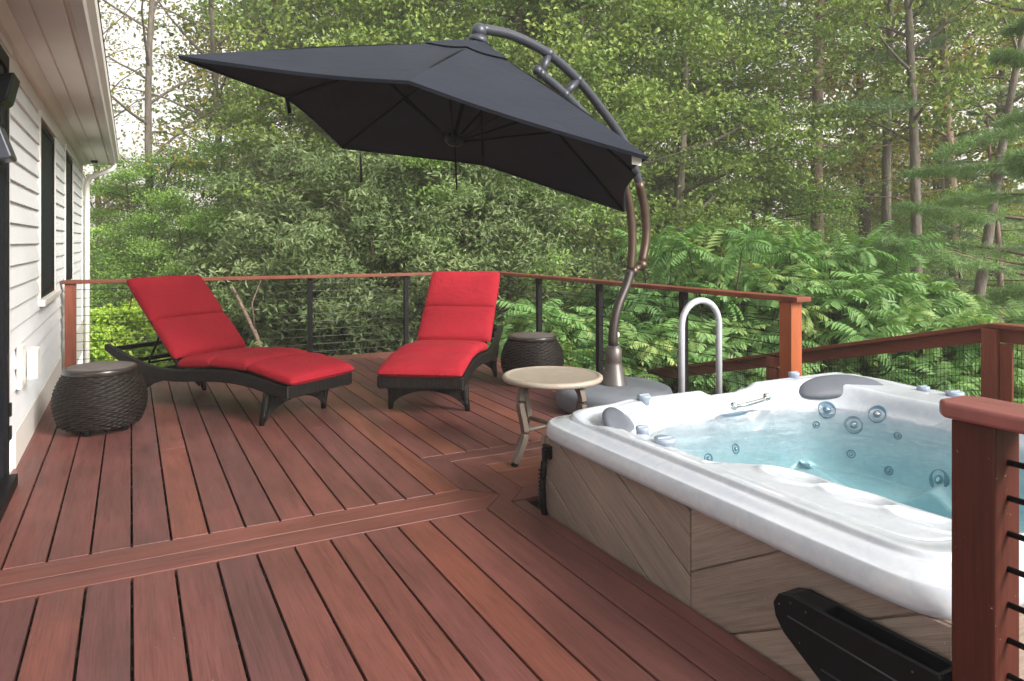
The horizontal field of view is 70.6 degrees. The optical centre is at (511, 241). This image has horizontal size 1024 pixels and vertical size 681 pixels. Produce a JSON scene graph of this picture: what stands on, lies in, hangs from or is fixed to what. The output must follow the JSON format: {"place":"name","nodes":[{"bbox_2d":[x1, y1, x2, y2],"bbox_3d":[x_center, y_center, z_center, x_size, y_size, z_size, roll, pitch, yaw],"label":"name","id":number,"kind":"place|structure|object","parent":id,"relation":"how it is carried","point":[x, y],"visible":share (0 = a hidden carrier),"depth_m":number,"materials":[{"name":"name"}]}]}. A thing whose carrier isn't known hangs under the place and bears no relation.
{"place":"outdoors","nodes":[
{"label":"outdoors","id":0,"kind":"place"},
{"bbox_2d":[83,243,1023,680],"bbox_3d":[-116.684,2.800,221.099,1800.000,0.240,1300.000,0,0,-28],"label":"ground","id":1,"kind":"structure","parent":0,"point":[243,339],"depth_m":18.94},
{"bbox_2d":[0,0,118,521],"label":"house","id":2,"kind":"structure","parent":1,"relation":"on","point":[60,128],"depth_m":4.60,"materials":[{"name":"white wood"}]},
{"bbox_2d":[0,44,17,521],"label":"door","id":3,"kind":"structure","parent":2,"relation":"in","point":[8,482],"depth_m":3.67,"materials":[{"name":"black metal"}]},
{"bbox_2d":[0,72,19,162],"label":"wall lantern","id":4,"kind":"object","parent":2,"relation":"attached to","point":[9,84],"depth_m":3.43,"materials":[{"name":"black metal"}]},
{"bbox_2d":[37,110,60,306],"bbox_3d":[-3.578,-0.232,5.563,0.085,1.375,1.260,0,0,-28],"label":"window","id":5,"kind":"structure","parent":2,"relation":"in","point":[47,134],"depth_m":5.60,"materials":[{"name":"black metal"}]},
{"bbox_2d":[63,144,76,284],"bbox_3d":[-4.591,-0.242,7.482,0.085,1.395,1.160,0,0,-28],"label":"window","id":6,"kind":"structure","parent":2,"relation":"in","point":[69,157],"depth_m":7.58,"materials":[{"name":"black glass"}]},
{"bbox_2d":[83,298,174,366],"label":"lime shrub","id":7,"kind":"object","parent":1,"relation":"on","point":[112,321],"visible":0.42,"depth_m":12.06,"materials":[{"name":"green plant"}]},
{"bbox_2d":[83,182,175,306],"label":"forest tree","id":8,"kind":"object","parent":1,"relation":"on","point":[123,208],"visible":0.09,"depth_m":26.49,"materials":[{"name":"green plant"}]},
{"bbox_2d":[83,0,206,305],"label":"slender tree","id":9,"kind":"object","parent":1,"relation":"on","point":[118,112],"visible":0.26,"depth_m":23.07,"materials":[{"name":"green plant"}]},
{"bbox_2d":[83,153,253,364],"bbox_3d":[-7.644,0.503,14.744,4.786,4.794,4.956,0,0,33],"label":"understory tree","id":10,"kind":"object","parent":1,"relation":"on","point":[124,175],"visible":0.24,"depth_m":14.33,"materials":[{"name":"green plant"}]},
{"bbox_2d":[83,183,258,365],"bbox_3d":[-6.493,0.932,13.569,4.130,3.995,3.988,0,0,39],"label":"understory tree","id":11,"kind":"object","parent":1,"relation":"on","point":[169,198],"visible":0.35,"depth_m":13.11,"materials":[{"name":"green plant"}]},
{"bbox_2d":[83,0,298,352],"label":"slender tree","id":12,"kind":"object","parent":1,"relation":"on","point":[148,140],"visible":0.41,"depth_m":14.81,"materials":[{"name":"green plant"}]},
{"bbox_2d":[83,123,323,353],"bbox_3d":[-5.882,0.284,14.744,5.264,5.273,5.451,0,0,-3],"label":"understory tree","id":13,"kind":"object","parent":1,"relation":"on","point":[223,146],"visible":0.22,"depth_m":14.23,"materials":[{"name":"green plant"}]},
{"bbox_2d":[99,0,328,207],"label":"slender tree","id":14,"kind":"object","parent":1,"relation":"on","point":[214,45],"visible":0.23,"depth_m":17.29,"materials":[{"name":"green plant"}]},
{"bbox_2d":[106,0,333,281],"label":"forest tree","id":15,"kind":"object","parent":1,"relation":"on","point":[179,62],"visible":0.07,"depth_m":22.70,"materials":[{"name":"green plant"}]},
{"bbox_2d":[230,272,263,346],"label":"dead branch","id":16,"kind":"object","parent":1,"relation":"on","point":[252,327],"visible":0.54,"depth_m":9.62,"materials":[{"name":"brown wood"}]},
{"bbox_2d":[109,0,406,215],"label":"forest tree","id":17,"kind":"object","parent":1,"relation":"on","point":[195,40],"visible":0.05,"depth_m":19.39,"materials":[{"name":"green plant"}]},
{"bbox_2d":[130,126,406,351],"bbox_3d":[-4.078,0.523,13.796,5.332,5.086,5.947,0,0,34],"label":"silvery shrub","id":18,"kind":"object","parent":1,"relation":"on","point":[268,172],"visible":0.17,"depth_m":12.98,"materials":[{"name":"green plant"}]},
{"bbox_2d":[151,84,398,339],"bbox_3d":[-4.827,-0.560,15.771,5.908,7.027,5.202,0,0,12],"label":"maple tree","id":19,"kind":"object","parent":1,"relation":"on","point":[236,116],"visible":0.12,"depth_m":14.85,"materials":[{"name":"green plant"}]},
{"bbox_2d":[165,204,426,355],"bbox_3d":[-3.258,1.248,10.599,3.762,3.719,3.859,0,0,36],"label":"silvery shrub","id":20,"kind":"object","parent":1,"relation":"on","point":[245,224],"visible":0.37,"depth_m":10.45,"materials":[{"name":"green plant"}]},
{"bbox_2d":[99,0,542,285],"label":"forest tree","id":21,"kind":"object","parent":1,"relation":"on","point":[264,7],"visible":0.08,"depth_m":17.94,"materials":[{"name":"green plant"}]},
{"bbox_2d":[242,0,449,333],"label":"tall tree","id":22,"kind":"object","parent":1,"relation":"on","point":[307,14],"visible":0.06,"depth_m":16.92,"materials":[{"name":"green plant"}]},
{"bbox_2d":[193,136,505,354],"bbox_3d":[-2.706,0.683,11.980,5.677,4.855,5.089,0,0,17],"label":"silvery shrub","id":23,"kind":"object","parent":1,"relation":"on","point":[337,174],"visible":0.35,"depth_m":11.15,"materials":[{"name":"green plant"}]},
{"bbox_2d":[231,195,472,355],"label":"silvery shrub","id":24,"kind":"object","parent":1,"relation":"on","point":[375,222],"visible":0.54,"depth_m":9.75,"materials":[{"name":"green plant"}]},
{"bbox_2d":[173,0,555,349],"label":"maple tree","id":25,"kind":"object","parent":1,"relation":"on","point":[358,37],"visible":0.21,"depth_m":13.61,"materials":[{"name":"green plant"}]},
{"bbox_2d":[0,347,800,680],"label":"deck","id":26,"kind":"structure","parent":1,"relation":"on","point":[356,529],"depth_m":2.85,"materials":[{"name":"brown wood"}]},
{"bbox_2d":[50,361,147,436],"bbox_3d":[-2.722,1.036,4.782,0.564,0.425,0.564,0,0,45],"label":"wicker drum","id":27,"kind":"object","parent":26,"relation":"on","point":[88,399],"visible":1,"depth_m":4.58,"materials":[{"name":"brown wicker"}]},
{"bbox_2d":[104,275,353,425],"bbox_3d":[-2.196,0.767,5.518,2.075,0.967,0.652,0,0,29],"label":"chaise longue","id":28,"kind":"object","parent":26,"relation":"on","point":[201,340],"visible":1,"depth_m":5.39,"materials":[{"name":"fabric"}]},
{"bbox_2d":[178,23,672,413],"bbox_3d":[-0.200,-0.064,4.642,2.585,2.626,2.637,0,0,7],"label":"cantilever umbrella","id":29,"kind":"object","parent":26,"relation":"on","point":[474,98],"visible":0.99,"depth_m":4.83,"materials":[{"name":"black fabric"}]},
{"bbox_2d":[61,271,810,392],"bbox_3d":[-1.112,0.956,5.694,4.468,1.189,4.630,0,0,-28],"label":"deck railing","id":30,"kind":"object","parent":26,"relation":"on","point":[790,332],"visible":0.54,"depth_m":6.64,"materials":[{"name":"brown wood"}]},
{"bbox_2d":[377,271,502,410],"bbox_3d":[-0.523,0.767,6.092,0.652,0.967,2.074,0,0,7],"label":"chaise longue","id":31,"kind":"object","parent":26,"relation":"on","point":[449,352],"visible":1,"depth_m":6.20,"materials":[{"name":"fabric"}]},
{"bbox_2d":[500,332,563,373],"bbox_3d":[0.178,1.036,6.369,0.564,0.425,0.564,0,0,-12],"label":"wicker drum","id":32,"kind":"object","parent":26,"relation":"on","point":[525,349],"visible":0.73,"depth_m":6.17,"materials":[{"name":"brown wicker"}]},
{"bbox_2d":[502,366,602,466],"bbox_3d":[0.234,1.011,4.194,0.598,0.478,0.598,0,0,-40],"label":"round table","id":33,"kind":"object","parent":26,"relation":"on","point":[576,379],"visible":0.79,"depth_m":4.05,"materials":[{"name":"beige paint"}]},
{"bbox_2d":[678,297,721,393],"bbox_3d":[1.081,0.786,4.144,0.370,0.927,0.090,0,0,-28],"label":"handrail","id":34,"kind":"object","parent":26,"relation":"on","point":[692,303],"visible":0.62,"depth_m":4.11,"materials":[{"name":"metal"}]},
{"bbox_2d":[538,371,1023,680],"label":"hot tub","id":35,"kind":"object","parent":26,"relation":"on","point":[736,513],"visible":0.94,"depth_m":2.67,"materials":[{"name":"white plastic"}]},
{"bbox_2d":[773,587,951,680],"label":"side caddy","id":36,"kind":"object","parent":26,"relation":"on","point":[830,639],"visible":0.97,"depth_m":1.85,"materials":[{"name":"black plastic"}]},
{"bbox_2d":[939,396,1023,680],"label":"railing","id":37,"kind":"object","parent":26,"relation":"on","point":[987,609],"visible":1,"depth_m":1.57,"materials":[{"name":"brown wood"}]},
{"bbox_2d":[286,152,609,350],"bbox_3d":[-1.213,0.649,12.141,5.089,4.855,5.677,0,0,-8],"label":"silvery shrub","id":38,"kind":"object","parent":1,"relation":"on","point":[464,169],"visible":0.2,"depth_m":11.38,"materials":[{"name":"green plant"}]},
{"bbox_2d":[358,203,616,352],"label":"silvery shrub","id":39,"kind":"object","parent":1,"relation":"on","point":[524,258],"visible":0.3,"depth_m":10.39,"materials":[{"name":"green plant"}]},
{"bbox_2d":[286,0,707,289],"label":"forest tree","id":40,"kind":"object","parent":1,"relation":"on","point":[425,25],"visible":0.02,"depth_m":18.13,"materials":[{"name":"green plant"}]},
{"bbox_2d":[344,155,655,359],"bbox_3d":[-0.307,0.102,12.397,5.947,5.753,5.742,0,0,39],"label":"understory tree","id":41,"kind":"object","parent":1,"relation":"on","point":[430,162],"visible":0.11,"depth_m":11.26,"materials":[{"name":"green plant"}]},
{"bbox_2d":[365,161,651,359],"bbox_3d":[-0.038,0.880,11.798,4.974,4.254,4.459,0,0,-12],"label":"silvery shrub","id":42,"kind":"object","parent":1,"relation":"on","point":[512,191],"visible":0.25,"depth_m":11.13,"materials":[{"name":"green plant"}]},
{"bbox_2d":[307,0,745,315],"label":"maple tree","id":43,"kind":"object","parent":1,"relation":"on","point":[489,17],"visible":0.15,"depth_m":13.04,"materials":[{"name":"green plant"}]},
{"bbox_2d":[83,296,1018,366],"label":"undergrowth","id":44,"kind":"object","parent":1,"relation":"on","point":[393,346],"depth_m":15.37,"materials":[{"name":"green plant"}]},
{"bbox_2d":[83,64,1023,298],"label":"wood","id":45,"kind":"object","parent":1,"relation":"on","point":[1017,225],"visible":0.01,"depth_m":32.10,"materials":[{"name":"green plant"}]},
{"bbox_2d":[487,298,641,367],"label":"sumac shrub","id":46,"kind":"object","parent":1,"relation":"on","point":[510,312],"visible":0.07,"depth_m":8.55,"materials":[{"name":"green plant"}]},
{"bbox_2d":[498,301,696,393],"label":"sumac shrub","id":47,"kind":"object","parent":1,"relation":"on","point":[568,355],"visible":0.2,"depth_m":8.10,"materials":[{"name":"green plant"}]},
{"bbox_2d":[463,0,802,327],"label":"maple tree","id":48,"kind":"object","parent":1,"relation":"on","point":[700,104],"visible":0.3,"depth_m":12.78,"materials":[{"name":"green plant"}]},
{"bbox_2d":[437,0,828,285],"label":"forest tree","id":49,"kind":"object","parent":1,"relation":"on","point":[749,12],"visible":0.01,"depth_m":19.95,"materials":[{"name":"green plant"}]},
{"bbox_2d":[579,317,726,392],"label":"sumac shrub","id":50,"kind":"object","parent":1,"relation":"on","point":[657,349],"visible":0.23,"depth_m":7.67,"materials":[{"name":"green plant"}]},
{"bbox_2d":[550,213,779,384],"bbox_3d":[2.259,1.270,9.697,3.441,3.275,3.689,0,0,30],"label":"sumac shrub","id":51,"kind":"object","parent":1,"relation":"on","point":[661,259],"visible":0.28,"depth_m":9.37,"materials":[{"name":"green plant"}]},
{"bbox_2d":[632,303,763,392],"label":"sumac shrub","id":52,"kind":"object","parent":1,"relation":"on","point":[730,344],"visible":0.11,"depth_m":8.19,"materials":[{"name":"green plant"}]},
{"bbox_2d":[504,0,919,328],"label":"maple tree","id":53,"kind":"object","parent":1,"relation":"on","point":[680,192],"visible":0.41,"depth_m":13.86,"materials":[{"name":"green plant"}]},
{"bbox_2d":[591,216,856,391],"bbox_3d":[2.708,1.300,9.114,3.373,3.211,3.617,0,0,-8],"label":"sumac shrub","id":54,"kind":"object","parent":1,"relation":"on","point":[711,261],"visible":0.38,"depth_m":8.69,"materials":[{"name":"green plant"}]},
{"bbox_2d":[597,0,880,252],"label":"forest tree","id":55,"kind":"object","parent":1,"relation":"on","point":[806,4],"visible":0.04,"depth_m":22.58,"materials":[{"name":"green plant"}]},
{"bbox_2d":[642,64,838,268],"bbox_3d":[4.802,-0.704,17.519,6.059,7.207,5.335,0,0,-44],"label":"maple tree","id":56,"kind":"object","parent":1,"relation":"on","point":[767,203],"visible":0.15,"depth_m":16.92,"materials":[{"name":"green plant"}]},
{"bbox_2d":[659,307,830,394],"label":"sumac shrub","id":57,"kind":"object","parent":1,"relation":"on","point":[752,335],"visible":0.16,"depth_m":8.16,"materials":[{"name":"green plant"}]},
{"bbox_2d":[666,0,853,273],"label":"pine tree","id":58,"kind":"object","parent":1,"relation":"on","point":[761,5],"visible":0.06,"depth_m":23.94,"materials":[{"name":"green plant"}]},
{"bbox_2d":[647,213,875,372],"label":"sumac shrub","id":59,"kind":"object","parent":1,"relation":"on","point":[752,311],"visible":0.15,"depth_m":9.24,"materials":[{"name":"green plant"}]},
{"bbox_2d":[655,93,908,279],"bbox_3d":[5.950,-0.226,16.769,6.221,6.232,6.442,0,0,-26],"label":"understory tree","id":60,"kind":"object","parent":1,"relation":"on","point":[825,203],"visible":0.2,"depth_m":16.03,"materials":[{"name":"green plant"}]},
{"bbox_2d":[677,0,967,277],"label":"pine tree","id":61,"kind":"object","parent":1,"relation":"on","point":[816,97],"visible":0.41,"depth_m":16.04,"materials":[{"name":"green plant"}]},
{"bbox_2d":[713,222,976,379],"bbox_3d":[3.919,1.319,9.176,3.545,3.147,3.306,0,0,3],"label":"sumac shrub","id":62,"kind":"object","parent":1,"relation":"on","point":[815,259],"visible":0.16,"depth_m":8.63,"materials":[{"name":"green plant"}]},
{"bbox_2d":[783,138,910,284],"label":"forest tree","id":63,"kind":"object","parent":1,"relation":"on","point":[856,172],"visible":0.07,"depth_m":26.99,"materials":[{"name":"green plant"}]},
{"bbox_2d":[724,287,980,396],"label":"sumac shrub","id":64,"kind":"object","parent":1,"relation":"on","point":[897,325],"visible":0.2,"depth_m":7.92,"materials":[{"name":"green plant"}]},
{"bbox_2d":[720,0,1022,268],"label":"forest tree","id":65,"kind":"object","parent":1,"relation":"on","point":[866,220],"visible":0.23,"depth_m":20.32,"materials":[{"name":"green plant"}]},
{"bbox_2d":[736,0,1006,272],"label":"tall tree","id":66,"kind":"object","parent":1,"relation":"on","point":[886,170],"visible":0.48,"depth_m":16.94,"materials":[{"name":"green plant"}]},
{"bbox_2d":[767,218,980,387],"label":"sumac shrub","id":67,"kind":"object","parent":1,"relation":"on","point":[891,257],"visible":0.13,"depth_m":9.20,"materials":[{"name":"green plant"}]},
{"bbox_2d":[761,0,1023,278],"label":"forest tree","id":68,"kind":"object","parent":1,"relation":"on","point":[939,182],"visible":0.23,"depth_m":20.02,"materials":[{"name":"green plant"}]},
{"bbox_2d":[791,0,1023,279],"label":"tall tree","id":69,"kind":"object","parent":1,"relation":"on","point":[914,114],"visible":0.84,"depth_m":14.56,"materials":[{"name":"green plant"}]},
{"bbox_2d":[809,0,1023,291],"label":"pine tree","id":70,"kind":"object","parent":1,"relation":"on","point":[949,133],"visible":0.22,"depth_m":17.75,"materials":[{"name":"green plant"}]},
{"bbox_2d":[826,124,1006,290],"bbox_3d":[14.998,-0.497,25.721,5.500,7.185,5.529,0,0,-13],"label":"forest tree","id":71,"kind":"object","parent":1,"relation":"on","point":[923,190],"visible":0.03,"depth_m":25.47,"materials":[{"name":"green plant"}]},
{"bbox_2d":[812,271,1023,398],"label":"sumac shrub","id":72,"kind":"object","parent":1,"relation":"on","point":[917,314],"visible":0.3,"depth_m":8.04,"materials":[{"name":"green plant"}]},
{"bbox_2d":[816,295,1023,403],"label":"sumac shrub","id":73,"kind":"object","parent":1,"relation":"on","point":[893,374],"visible":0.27,"depth_m":7.66,"materials":[{"name":"green plant"}]},
{"bbox_2d":[827,0,1023,313],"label":"forest tree","id":74,"kind":"object","parent":1,"relation":"on","point":[1002,82],"visible":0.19,"depth_m":19.07,"materials":[{"name":"green plant"}]},
{"bbox_2d":[864,207,994,291],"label":"understory tree","id":75,"kind":"object","parent":1,"relation":"on","point":[901,214],"visible":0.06,"depth_m":18.86,"materials":[{"name":"green plant"}]},
{"bbox_2d":[859,278,1023,398],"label":"sumac shrub","id":76,"kind":"object","parent":1,"relation":"on","point":[950,293],"visible":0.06,"depth_m":8.62,"materials":[{"name":"green plant"}]},
{"bbox_2d":[861,13,1023,372],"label":"soft pine tree","id":77,"kind":"object","parent":1,"relation":"on","point":[1012,57],"visible":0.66,"depth_m":9.71,"materials":[{"name":"green plant"}]},
{"bbox_2d":[869,178,1023,318],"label":"understory tree","id":78,"kind":"object","parent":1,"relation":"on","point":[1005,234],"visible":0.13,"depth_m":16.19,"materials":[{"name":"green plant"}]},
{"bbox_2d":[899,0,1023,302],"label":"leaning tree","id":79,"kind":"object","parent":1,"relation":"on","point":[980,284],"visible":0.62,"depth_m":14.16,"materials":[{"name":"green plant"}]},
{"bbox_2d":[919,318,1023,403],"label":"sumac shrub","id":80,"kind":"object","parent":1,"relation":"on","point":[969,368],"visible":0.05,"depth_m":7.81,"materials":[{"name":"green plant"}]},
{"bbox_2d":[933,104,1023,320],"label":"hemlock tree","id":81,"kind":"object","parent":1,"relation":"on","point":[998,240],"visible":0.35,"depth_m":14.41,"materials":[{"name":"green plant"}]},
{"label":"stairs","id":82,"kind":"structure","parent":1,"relation":"on","visible":0},
{"bbox_2d":[631,322,1023,403],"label":"stair railing","id":83,"kind":"object","parent":82,"relation":"attached to","point":[997,369],"visible":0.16,"depth_m":5.11,"materials":[{"name":"brown wood"}]},
{"bbox_2d":[83,0,1023,243],"label":"sky","id":84,"kind":"structure","parent":0,"point":[128,142],"materials":[{"name":"white"}]}
]}

